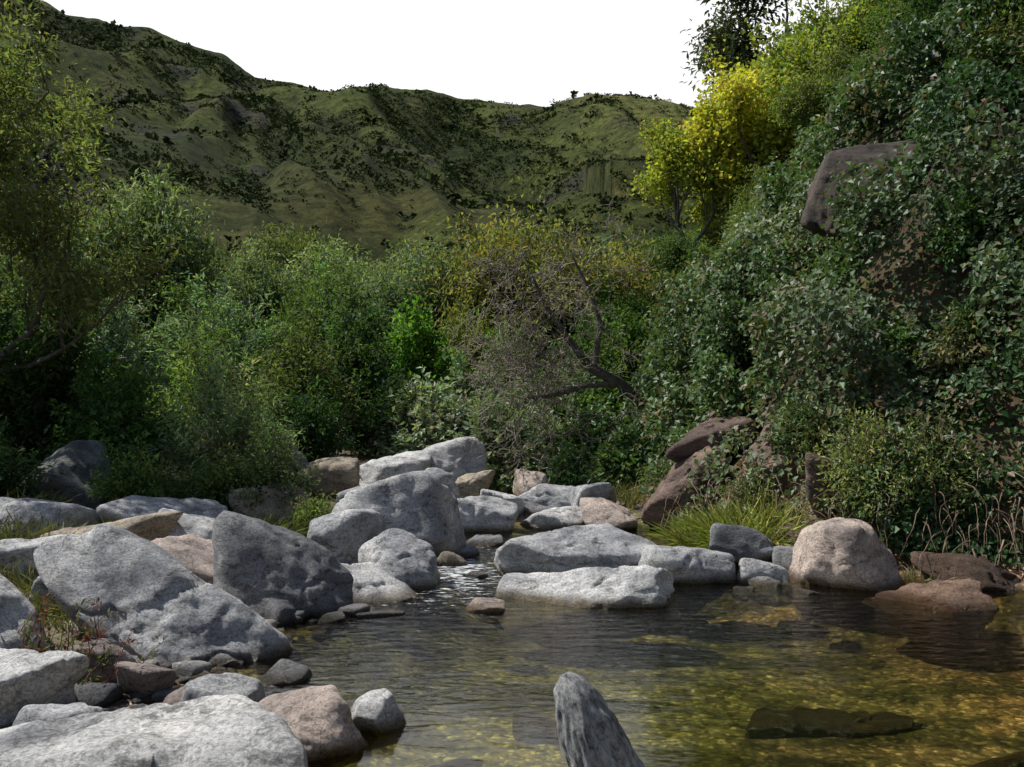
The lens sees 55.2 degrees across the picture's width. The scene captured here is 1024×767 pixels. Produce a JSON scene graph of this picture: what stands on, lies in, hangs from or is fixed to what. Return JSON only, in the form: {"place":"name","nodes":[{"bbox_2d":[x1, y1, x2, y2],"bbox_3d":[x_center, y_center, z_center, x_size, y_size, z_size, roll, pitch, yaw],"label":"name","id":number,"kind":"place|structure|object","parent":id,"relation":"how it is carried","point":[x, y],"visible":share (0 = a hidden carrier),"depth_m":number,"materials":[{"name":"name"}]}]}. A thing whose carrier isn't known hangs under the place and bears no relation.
{"place":"outdoors","nodes":[
{"label":"outdoors","id":0,"kind":"place"},
{"bbox_2d":[43,0,852,106],"label":"sky","id":1,"kind":"structure","parent":0,"point":[521,52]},
{"bbox_2d":[0,0,1023,766],"bbox_3d":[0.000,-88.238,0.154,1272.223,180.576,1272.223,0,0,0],"label":"terrain","id":2,"kind":"structure","parent":0,"point":[972,714],"depth_m":8.45,"materials":[{"name":"plant"}]},
{"bbox_2d":[0,574,50,652],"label":"boulder","id":3,"kind":"object","parent":2,"relation":"on","point":[16,606],"visible":0.62,"depth_m":5.40,"materials":[{"name":"stone"}]},
{"bbox_2d":[0,242,53,441],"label":"green shrub","id":4,"kind":"object","parent":2,"relation":"on","point":[2,321],"visible":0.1,"depth_m":13.66,"materials":[{"name":"green plant"}]},
{"bbox_2d":[0,411,64,498],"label":"green shrub","id":5,"kind":"object","parent":2,"relation":"on","point":[7,471],"visible":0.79,"depth_m":9.62,"materials":[{"name":"green plant"}]},
{"bbox_2d":[0,534,66,582],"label":"boulder","id":6,"kind":"object","parent":2,"relation":"on","point":[24,549],"visible":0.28,"depth_m":6.92,"materials":[{"name":"stone"}]},
{"bbox_2d":[0,648,88,726],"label":"boulder","id":7,"kind":"object","parent":2,"relation":"on","point":[28,677],"visible":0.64,"depth_m":4.53,"materials":[{"name":"stone"}]},
{"bbox_2d":[0,497,101,538],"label":"boulder","id":8,"kind":"object","parent":2,"relation":"on","point":[25,509],"visible":0.35,"depth_m":8.54,"materials":[{"name":"stone"}]},
{"bbox_2d":[12,702,103,725],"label":"boulder","id":9,"kind":"object","parent":2,"relation":"on","point":[29,713],"visible":0.29,"depth_m":4.26,"materials":[{"name":"stone"}]},
{"bbox_2d":[15,440,117,509],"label":"boulder","id":10,"kind":"object","parent":2,"relation":"on","point":[76,461],"visible":0.38,"depth_m":10.13,"materials":[{"name":"stone"}]},
{"bbox_2d":[0,286,148,464],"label":"green shrub","id":11,"kind":"object","parent":2,"relation":"on","point":[26,395],"visible":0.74,"depth_m":12.12,"materials":[{"name":"green plant"}]},
{"bbox_2d":[0,210,163,365],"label":"willow tree","id":12,"kind":"object","parent":2,"relation":"on","point":[142,320],"visible":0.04,"depth_m":23.76,"materials":[{"name":"green plant"}]},
{"bbox_2d":[16,592,167,684],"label":"red leaved plant","id":13,"kind":"object","parent":2,"relation":"on","point":[40,650],"visible":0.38,"depth_m":5.10,"materials":[{"name":"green plant"}]},
{"bbox_2d":[12,229,179,402],"bbox_3d":[-6.590,-0.750,15.500,2.703,3.466,2.573,0,0,32],"label":"bluish shrub","id":14,"kind":"object","parent":2,"relation":"on","point":[109,338],"visible":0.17,"depth_m":15.45,"materials":[{"name":"green plant"}]},
{"bbox_2d":[66,638,139,683],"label":"boulder","id":15,"kind":"object","parent":2,"relation":"on","point":[106,671],"visible":0.39,"depth_m":5.13,"materials":[{"name":"stone"}]},
{"bbox_2d":[0,0,206,373],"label":"overhanging willow tree","id":16,"kind":"object","parent":2,"relation":"on","point":[62,272],"visible":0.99,"depth_m":11.58,"materials":[{"name":"green plant"}]},
{"bbox_2d":[40,511,183,540],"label":"boulder","id":17,"kind":"object","parent":2,"relation":"on","point":[151,527],"visible":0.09,"depth_m":7.97,"materials":[{"name":"stone"}]},
{"bbox_2d":[33,351,191,482],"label":"green shrub","id":18,"kind":"object","parent":2,"relation":"on","point":[113,420],"visible":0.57,"depth_m":11.37,"materials":[{"name":"green plant"}]},
{"bbox_2d":[29,160,233,399],"bbox_3d":[-9.526,-2.427,25.385,5.388,6.725,5.743,0,0,1],"label":"willow tree","id":19,"kind":"object","parent":2,"relation":"on","point":[142,219],"visible":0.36,"depth_m":24.47,"materials":[{"name":"green plant"}]},
{"bbox_2d":[114,661,175,696],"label":"boulder","id":20,"kind":"object","parent":2,"relation":"on","point":[148,680],"visible":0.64,"depth_m":4.93,"materials":[{"name":"stone"}]},
{"bbox_2d":[0,694,307,766],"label":"boulder","id":21,"kind":"object","parent":2,"relation":"on","point":[236,730],"visible":1,"depth_m":2.77,"materials":[{"name":"stone"}]},
{"bbox_2d":[96,495,227,522],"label":"boulder","id":22,"kind":"object","parent":2,"relation":"on","point":[130,506],"visible":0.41,"depth_m":9.00,"materials":[{"name":"stone"}]},
{"bbox_2d":[33,524,299,668],"bbox_3d":[-2.116,1.533,5.940,1.634,1.357,0.870,0,0,15],"label":"boulder","id":23,"kind":"object","parent":2,"relation":"on","point":[150,590],"visible":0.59,"depth_m":5.75,"materials":[{"name":"stone"}]},
{"bbox_2d":[151,534,213,583],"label":"boulder","id":24,"kind":"object","parent":2,"relation":"on","point":[192,553],"visible":0.21,"depth_m":7.11,"materials":[{"name":"stone"}]},
{"bbox_2d":[158,508,214,539],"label":"boulder","id":25,"kind":"object","parent":2,"relation":"on","point":[198,525],"visible":0.18,"depth_m":8.21,"materials":[{"name":"stone"}]},
{"bbox_2d":[131,268,282,385],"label":"alder tree","id":26,"kind":"object","parent":2,"relation":"on","point":[179,302],"visible":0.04,"depth_m":20.63,"materials":[{"name":"green plant"}]},
{"bbox_2d":[82,431,337,535],"bbox_3d":[-3.044,1.057,10.291,2.794,1.124,1.584,0,0,0],"label":"shrub","id":27,"kind":"object","parent":2,"relation":"on","point":[135,480],"visible":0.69,"depth_m":10.17,"materials":[{"name":"green plant"}]},
{"bbox_2d":[143,301,290,453],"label":"willow shrub","id":28,"kind":"object","parent":2,"relation":"on","point":[177,376],"visible":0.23,"depth_m":13.45,"materials":[{"name":"green plant"}]},
{"bbox_2d":[134,339,305,491],"bbox_3d":[-3.408,0.470,11.604,2.028,1.998,1.955,0,0,0],"label":"willow shrub","id":29,"kind":"object","parent":2,"relation":"on","point":[228,423],"visible":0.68,"depth_m":11.34,"materials":[{"name":"green plant"}]},
{"bbox_2d":[146,268,299,415],"bbox_3d":[-4.840,-0.368,16.508,2.782,3.172,2.682,0,0,0],"label":"bluish shrub","id":30,"kind":"object","parent":2,"relation":"on","point":[246,341],"visible":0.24,"depth_m":16.27,"materials":[{"name":"green plant"}]},
{"bbox_2d":[180,672,265,702],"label":"boulder","id":31,"kind":"object","parent":2,"relation":"on","point":[251,688],"visible":0.27,"depth_m":4.72,"materials":[{"name":"stone"}]},
{"bbox_2d":[190,232,306,388],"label":"willow tree","id":32,"kind":"object","parent":2,"relation":"on","point":[254,281],"visible":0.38,"depth_m":26.09,"materials":[{"name":"green plant"}]},
{"bbox_2d":[212,413,323,513],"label":"willow shrub","id":33,"kind":"object","parent":2,"relation":"on","point":[276,474],"visible":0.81,"depth_m":10.49,"materials":[{"name":"green plant"}]},
{"bbox_2d":[228,481,309,523],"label":"boulder","id":34,"kind":"object","parent":2,"relation":"on","point":[264,506],"visible":0.45,"depth_m":10.32,"materials":[{"name":"stone"}]},
{"bbox_2d":[212,510,353,623],"bbox_3d":[-1.606,1.426,6.950,0.971,1.071,0.747,0,0,-25],"label":"boulder","id":35,"kind":"object","parent":2,"relation":"on","point":[259,565],"visible":0.54,"depth_m":6.76,"materials":[{"name":"stone"}]},
{"bbox_2d":[259,659,313,696],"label":"boulder","id":36,"kind":"object","parent":2,"relation":"on","point":[282,675],"visible":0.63,"depth_m":5.29,"materials":[{"name":"stone"}]},
{"bbox_2d":[216,213,366,384],"bbox_3d":[-7.703,-2.908,36.035,6.455,7.177,6.282,0,0,5],"label":"willow tree","id":37,"kind":"object","parent":2,"relation":"on","point":[296,247],"visible":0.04,"depth_m":35.69,"materials":[{"name":"green plant"}]},
{"bbox_2d":[247,301,369,449],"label":"green shrub","id":38,"kind":"object","parent":2,"relation":"on","point":[305,362],"visible":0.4,"depth_m":15.02,"materials":[{"name":"green plant"}]},
{"bbox_2d":[237,233,382,363],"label":"willow tree","id":39,"kind":"object","parent":2,"relation":"on","point":[300,272],"visible":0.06,"depth_m":29.88,"materials":[{"name":"green plant"}]},
{"bbox_2d":[259,258,366,355],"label":"alder tree","id":40,"kind":"object","parent":2,"relation":"on","point":[296,295],"visible":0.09,"depth_m":23.45,"materials":[{"name":"green plant"}]},
{"bbox_2d":[258,684,371,766],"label":"boulder","id":41,"kind":"object","parent":2,"relation":"on","point":[321,725],"visible":0.52,"depth_m":4.26,"materials":[{"name":"stone"}]},
{"bbox_2d":[261,248,389,438],"bbox_3d":[-3.537,-0.683,18.771,2.657,3.773,2.642,0,0,-43],"label":"green shrub","id":42,"kind":"object","parent":2,"relation":"on","point":[355,294],"visible":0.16,"depth_m":18.59,"materials":[{"name":"green plant"}]},
{"bbox_2d":[296,457,359,498],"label":"boulder","id":43,"kind":"object","parent":2,"relation":"on","point":[340,474],"visible":0.4,"depth_m":12.14,"materials":[{"name":"stone"}]},
{"bbox_2d":[307,509,382,563],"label":"boulder","id":44,"kind":"object","parent":2,"relation":"on","point":[344,536],"visible":0.5,"depth_m":8.46,"materials":[{"name":"stone"}]},
{"bbox_2d":[262,357,433,462],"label":"green shrub","id":45,"kind":"object","parent":2,"relation":"on","point":[317,430],"visible":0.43,"depth_m":14.11,"materials":[{"name":"green plant"}]},
{"bbox_2d":[0,0,702,351],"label":"mountain scrub","id":46,"kind":"object","parent":2,"relation":"on","point":[294,128],"visible":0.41,"depth_m":228.42,"materials":[{"name":"green plant"}]},
{"bbox_2d":[309,290,421,454],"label":"green shrub","id":47,"kind":"object","parent":2,"relation":"on","point":[363,367],"visible":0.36,"depth_m":16.73,"materials":[{"name":"green plant"}]},
{"bbox_2d":[356,609,405,627],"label":"boulder","id":48,"kind":"object","parent":2,"relation":"on","point":[381,613],"visible":0.83,"depth_m":6.79,"materials":[{"name":"stone"}]},
{"bbox_2d":[317,260,457,373],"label":"willow tree","id":49,"kind":"object","parent":2,"relation":"on","point":[388,297],"visible":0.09,"depth_m":22.88,"materials":[{"name":"green plant"}]},
{"bbox_2d":[341,561,440,619],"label":"boulder","id":50,"kind":"object","parent":2,"relation":"on","point":[374,583],"visible":0.3,"depth_m":7.36,"materials":[{"name":"stone"}]},
{"bbox_2d":[359,450,431,485],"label":"boulder","id":51,"kind":"object","parent":2,"relation":"on","point":[374,470],"visible":0.26,"depth_m":13.21,"materials":[{"name":"stone"}]},
{"bbox_2d":[331,470,466,557],"bbox_3d":[-1.014,1.324,9.240,1.255,1.054,1.084,0,0,-24],"label":"boulder","id":52,"kind":"object","parent":2,"relation":"on","point":[423,505],"visible":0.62,"depth_m":8.92,"materials":[{"name":"stone"}]},
{"bbox_2d":[358,528,440,605],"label":"boulder","id":53,"kind":"object","parent":2,"relation":"on","point":[408,558],"visible":0.48,"depth_m":7.77,"materials":[{"name":"stone"}]},
{"bbox_2d":[67,494,732,711],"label":"river pebbles","id":54,"kind":"object","parent":2,"relation":"on","point":[276,615],"visible":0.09,"depth_m":5.61,"materials":[{"name":"stone"}]},
{"bbox_2d":[345,228,455,289],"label":"willow tree","id":55,"kind":"object","parent":2,"relation":"on","point":[399,263],"visible":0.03,"depth_m":31.98,"materials":[{"name":"green plant"}]},
{"bbox_2d":[338,231,474,373],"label":"willow tree","id":56,"kind":"object","parent":2,"relation":"on","point":[414,274],"visible":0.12,"depth_m":23.64,"materials":[{"name":"green plant"}]},
{"bbox_2d":[374,293,470,400],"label":"bright green shrub","id":57,"kind":"object","parent":2,"relation":"on","point":[416,344],"visible":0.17,"depth_m":17.77,"materials":[{"name":"green plant"}]},
{"bbox_2d":[423,437,487,481],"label":"boulder","id":58,"kind":"object","parent":2,"relation":"on","point":[454,459],"visible":0.34,"depth_m":13.83,"materials":[{"name":"stone"}]},
{"bbox_2d":[455,470,494,497],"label":"boulder","id":59,"kind":"object","parent":2,"relation":"on","point":[471,484],"visible":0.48,"depth_m":12.85,"materials":[{"name":"stone"}]},
{"bbox_2d":[0,466,961,631],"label":"bank grass","id":60,"kind":"structure","parent":2,"relation":"on","point":[633,496],"depth_m":8.16,"materials":[{"name":"green plant"}]},
{"bbox_2d":[457,495,518,541],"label":"boulder","id":61,"kind":"object","parent":2,"relation":"on","point":[480,514],"visible":0.57,"depth_m":10.70,"materials":[{"name":"stone"}]},
{"bbox_2d":[379,189,613,367],"bbox_3d":[-0.270,-1.366,23.747,6.215,6.628,5.114,0,0,-33],"label":"poplar tree","id":62,"kind":"object","parent":2,"relation":"on","point":[534,257],"visible":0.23,"depth_m":22.86,"materials":[{"name":"green plant"}]},
{"bbox_2d":[403,212,591,348],"bbox_3d":[-0.730,-1.358,25.058,6.461,6.356,5.316,0,0,30],"label":"poplar tree","id":63,"kind":"object","parent":2,"relation":"on","point":[500,288],"visible":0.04,"depth_m":23.05,"materials":[{"name":"green plant"}]},
{"bbox_2d":[366,348,665,494],"bbox_3d":[-0.035,0.675,15.519,4.550,2.650,5.710,0,0,0],"label":"bramble thicket","id":64,"kind":"object","parent":2,"relation":"on","point":[611,458],"visible":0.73,"depth_m":14.76,"materials":[{"name":"green plant"}]},
{"bbox_2d":[513,469,547,496],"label":"boulder","id":65,"kind":"object","parent":2,"relation":"on","point":[524,481],"visible":0.43,"depth_m":13.29,"materials":[{"name":"stone"}]},
{"bbox_2d":[512,710,559,745],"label":"submerged rock","id":66,"kind":"object","parent":2,"relation":"on","point":[528,727],"visible":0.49,"depth_m":5.52,"materials":[{"name":"stone"}]},
{"bbox_2d":[422,176,677,372],"bbox_3d":[0.976,-1.524,23.780,6.743,7.039,5.549,0,0,-33],"label":"poplar tree","id":67,"kind":"object","parent":2,"relation":"on","point":[615,262],"visible":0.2,"depth_m":22.96,"materials":[{"name":"green plant"}]},
{"bbox_2d":[435,293,666,418],"bbox_3d":[0.548,-0.103,19.538,2.792,3.701,6.732,0,0,-44],"label":"stream shrub","id":68,"kind":"object","parent":2,"relation":"on","point":[631,326],"visible":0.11,"depth_m":18.38,"materials":[{"name":"green plant"}]},
{"bbox_2d":[436,191,668,484],"bbox_3d":[0.804,-0.582,14.371,3.691,4.422,2.668,0,0,-12],"label":"leaning bare tree","id":69,"kind":"object","parent":2,"relation":"on","point":[626,389],"visible":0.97,"depth_m":14.16,"materials":[{"name":"brown plant"}]},
{"bbox_2d":[494,523,655,578],"bbox_3d":[0.560,1.601,8.539,1.440,0.754,1.117,0,0,0],"label":"boulder","id":70,"kind":"object","parent":2,"relation":"on","point":[563,549],"visible":0.52,"depth_m":8.13,"materials":[{"name":"stone"}]},
{"bbox_2d":[494,565,681,646],"bbox_3d":[0.570,1.694,7.397,1.442,0.697,0.757,0,0,0],"label":"boulder","id":71,"kind":"object","parent":2,"relation":"on","point":[594,589],"visible":0.88,"depth_m":7.18,"materials":[{"name":"stone"}]},
{"bbox_2d":[553,672,644,766],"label":"boulder","id":72,"kind":"object","parent":2,"relation":"on","point":[590,731],"visible":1,"depth_m":2.93,"materials":[{"name":"grey stone"}]},
{"bbox_2d":[579,497,637,533],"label":"boulder","id":73,"kind":"object","parent":2,"relation":"on","point":[599,510],"visible":0.7,"depth_m":10.89,"materials":[{"name":"stone"}]},
{"bbox_2d":[556,266,664,363],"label":"alder tree","id":74,"kind":"object","parent":2,"relation":"on","point":[635,307],"visible":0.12,"depth_m":21.73,"materials":[{"name":"green plant"}]},
{"bbox_2d":[635,219,724,317],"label":"hillside tree","id":75,"kind":"object","parent":2,"relation":"on","point":[676,253],"visible":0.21,"depth_m":24.20,"materials":[{"name":"green plant"}]},
{"bbox_2d":[640,445,729,529],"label":"bank rock","id":76,"kind":"object","parent":2,"relation":"on","point":[653,507],"visible":0.53,"depth_m":10.66,"materials":[{"name":"stone"}]},
{"bbox_2d":[624,101,789,250],"bbox_3d":[5.308,-4.414,25.211,4.460,5.561,3.249,0,0,-10],"label":"autumn poplar tree","id":77,"kind":"object","parent":2,"relation":"on","point":[674,164],"visible":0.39,"depth_m":24.99,"materials":[{"name":"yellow plant"}]},
{"bbox_2d":[666,411,756,462],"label":"bank rock","id":78,"kind":"object","parent":2,"relation":"on","point":[693,440],"visible":0.53,"depth_m":11.14,"materials":[{"name":"stone"}]},
{"bbox_2d":[640,479,830,548],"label":"grass tuft","id":79,"kind":"object","parent":2,"relation":"on","point":[693,531],"visible":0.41,"depth_m":9.38,"materials":[{"name":"green plant"}]},
{"bbox_2d":[709,523,773,575],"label":"boulder","id":80,"kind":"object","parent":2,"relation":"on","point":[738,542],"visible":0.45,"depth_m":8.67,"materials":[{"name":"stone"}]},
{"bbox_2d":[675,37,819,211],"bbox_3d":[6.261,-5.821,25.454,4.248,7.272,5.833,0,0,0],"label":"autumn poplar tree","id":81,"kind":"object","parent":2,"relation":"on","point":[750,132],"visible":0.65,"depth_m":23.92,"materials":[{"name":"yellow plant"}]},
{"bbox_2d":[709,162,785,247],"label":"hillside tree","id":82,"kind":"object","parent":2,"relation":"on","point":[745,202],"visible":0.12,"depth_m":21.09,"materials":[{"name":"green plant"}]},
{"bbox_2d":[678,0,847,91],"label":"dark cypress tree","id":83,"kind":"object","parent":2,"relation":"on","point":[734,43],"visible":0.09,"depth_m":31.30,"materials":[{"name":"green plant"}]},
{"bbox_2d":[741,418,836,495],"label":"bank rock","id":84,"kind":"object","parent":2,"relation":"on","point":[764,446],"visible":0.3,"depth_m":9.90,"materials":[{"name":"stone"}]},
{"bbox_2d":[740,0,880,145],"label":"autumn poplar tree","id":85,"kind":"object","parent":2,"relation":"on","point":[799,52],"visible":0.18,"depth_m":22.47,"materials":[{"name":"green plant"}]},
{"bbox_2d":[634,379,997,528],"bbox_3d":[2.736,0.666,9.984,1.458,1.457,4.596,0,0,-32],"label":"dry bank shrub","id":86,"kind":"object","parent":2,"relation":"on","point":[851,455],"visible":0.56,"depth_m":8.81,"materials":[{"name":"green plant"}]},
{"bbox_2d":[764,24,870,134],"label":"hillside tree","id":87,"kind":"object","parent":2,"relation":"on","point":[789,107],"visible":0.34,"depth_m":20.72,"materials":[{"name":"green plant"}]},
{"bbox_2d":[616,0,1023,512],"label":"hillside shrubs","id":88,"kind":"object","parent":2,"relation":"on","point":[958,334],"visible":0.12,"depth_m":9.95,"materials":[{"name":"green plant"}]},
{"bbox_2d":[618,0,1023,568],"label":"hillside ivy","id":89,"kind":"object","parent":2,"relation":"on","point":[942,37],"visible":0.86,"depth_m":10.40,"materials":[{"name":"green plant"}]},
{"bbox_2d":[805,452,852,517],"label":"bank rock","id":90,"kind":"object","parent":2,"relation":"on","point":[811,469],"visible":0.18,"depth_m":9.09,"materials":[{"name":"stone"}]},
{"bbox_2d":[637,457,1023,587],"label":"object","id":91,"kind":"object","parent":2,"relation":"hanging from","point":[1013,528],"visible":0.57,"depth_m":8.28,"materials":[{"name":"plant"}]},
{"bbox_2d":[745,706,922,738],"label":"submerged rock","id":92,"kind":"object","parent":2,"relation":"on","point":[768,723],"visible":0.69,"depth_m":5.69,"materials":[{"name":"stone"}]},
{"bbox_2d":[788,517,905,616],"bbox_3d":[2.711,1.526,7.985,0.978,0.856,0.708,0,0,43],"label":"boulder","id":93,"kind":"object","parent":2,"relation":"on","point":[836,553],"visible":0.85,"depth_m":7.76,"materials":[{"name":"stone"}]},
{"bbox_2d":[800,141,929,242],"bbox_3d":[4.562,-2.448,12.541,1.651,1.373,1.277,0,0,0],"label":"rock outcrop","id":94,"kind":"object","parent":2,"relation":"on","point":[816,213],"visible":0.56,"depth_m":12.20,"materials":[{"name":"stone"}]},
{"bbox_2d":[831,0,930,95],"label":"hillside tree","id":95,"kind":"object","parent":2,"relation":"on","point":[880,43],"visible":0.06,"depth_m":17.54,"materials":[{"name":"green plant"}]},
{"bbox_2d":[852,0,924,52],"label":"hillside tree","id":96,"kind":"object","parent":2,"relation":"on","point":[870,27],"visible":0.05,"depth_m":19.19,"materials":[{"name":"green plant"}]},
{"bbox_2d":[861,577,998,646],"bbox_3d":[3.071,1.676,7.210,0.840,0.451,0.615,0,0,0],"label":"boulder","id":97,"kind":"object","parent":2,"relation":"on","point":[967,596],"visible":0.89,"depth_m":7.08,"materials":[{"name":"stone"}]},
{"bbox_2d":[910,551,1020,596],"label":"boulder","id":98,"kind":"object","parent":2,"relation":"on","point":[988,575],"visible":0.56,"depth_m":7.81,"materials":[{"name":"stone"}]},
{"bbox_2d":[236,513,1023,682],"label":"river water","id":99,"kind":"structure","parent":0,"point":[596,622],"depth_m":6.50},
{"bbox_2d":[351,688,409,749],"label":"boulder","id":100,"kind":"object","parent":99,"relation":"in","point":[378,719],"visible":0.89,"depth_m":4.55,"materials":[{"name":"stone"}]},
{"bbox_2d":[466,597,504,619],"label":"boulder","id":101,"kind":"object","parent":99,"relation":"in","point":[480,605],"visible":0.88,"depth_m":6.92,"materials":[{"name":"stone"}]},
{"bbox_2d":[519,484,573,518],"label":"boulder","id":102,"kind":"object","parent":99,"relation":"in","point":[538,498],"visible":0.42,"depth_m":12.23,"materials":[{"name":"stone"}]},
{"bbox_2d":[519,506,584,532],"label":"boulder","id":103,"kind":"object","parent":99,"relation":"in","point":[554,518],"visible":0.73,"depth_m":10.98,"materials":[{"name":"stone"}]},
{"bbox_2d":[571,482,615,506],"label":"boulder","id":104,"kind":"object","parent":99,"relation":"in","point":[604,490],"visible":0.48,"depth_m":11.76,"materials":[{"name":"stone"}]},
{"bbox_2d":[638,545,735,611],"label":"boulder","id":105,"kind":"object","parent":99,"relation":"in","point":[689,565],"visible":0.8,"depth_m":7.91,"materials":[{"name":"stone"}]},
{"bbox_2d":[736,558,794,606],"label":"boulder","id":106,"kind":"object","parent":99,"relation":"in","point":[754,572],"visible":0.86,"depth_m":7.87,"materials":[{"name":"stone"}]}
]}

